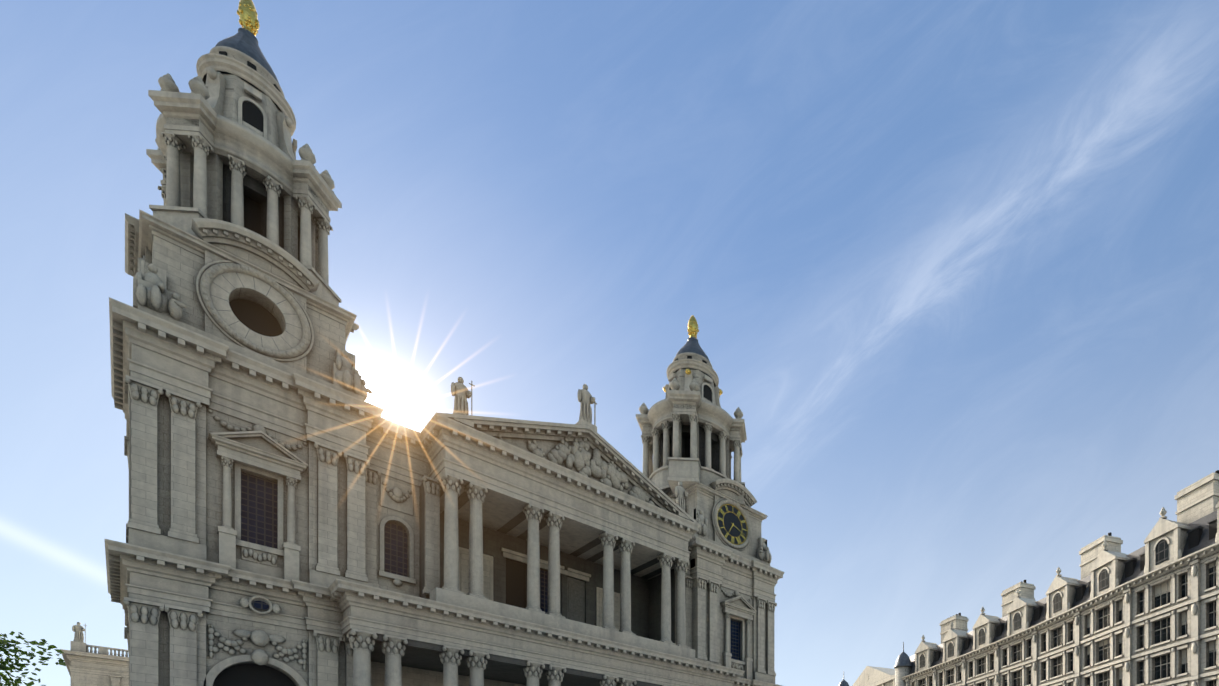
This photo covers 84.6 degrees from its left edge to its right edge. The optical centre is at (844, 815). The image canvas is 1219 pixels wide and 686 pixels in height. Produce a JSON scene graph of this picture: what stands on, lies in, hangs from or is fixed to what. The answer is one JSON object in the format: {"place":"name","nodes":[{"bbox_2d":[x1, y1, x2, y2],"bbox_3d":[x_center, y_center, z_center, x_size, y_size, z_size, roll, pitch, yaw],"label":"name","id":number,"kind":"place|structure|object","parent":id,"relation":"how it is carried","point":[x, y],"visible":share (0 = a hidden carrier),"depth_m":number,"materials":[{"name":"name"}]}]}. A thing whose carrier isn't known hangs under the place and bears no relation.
{"place":"outdoors","nodes":[
{"label":"outdoors","id":0,"kind":"place"},
{"bbox_2d":[60,622,128,685],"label":"building","id":1,"kind":"structure","parent":0,"point":[86,667],"depth_m":101.86,"materials":[{"name":"beige stone"}]},
{"bbox_2d":[0,0,1218,685],"label":"sky","id":2,"kind":"structure","parent":0,"point":[949,269],"materials":[{"name":"blue"}]},
{"bbox_3d":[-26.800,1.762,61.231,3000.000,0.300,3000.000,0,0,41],"label":"ground","id":3,"kind":"structure","parent":0,"visible":0},
{"bbox_2d":[0,631,65,685],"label":"plane tree","id":4,"kind":"object","parent":3,"relation":"on","point":[3,664],"visible":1,"depth_m":38.96,"materials":[{"name":"green plant"}]},
{"bbox_2d":[105,297,783,685],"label":"cathedral facade","id":5,"kind":"structure","parent":3,"relation":"on","point":[515,553],"depth_m":54.08,"materials":[{"name":"beige stone"}]},
{"bbox_2d":[122,0,372,685],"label":"bell tower","id":6,"kind":"structure","parent":5,"relation":"on","point":[226,243],"depth_m":45.79,"materials":[{"name":"beige stone"}]},
{"bbox_2d":[636,315,776,683],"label":"clock tower","id":7,"kind":"structure","parent":3,"relation":"on","point":[693,436],"depth_m":78.77,"materials":[{"name":"beige stone"}]},
{"bbox_2d":[838,470,1218,685],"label":"churchyard buildings","id":8,"kind":"structure","parent":3,"relation":"on","point":[1147,614],"depth_m":68.72,"materials":[{"name":"beige stone"}]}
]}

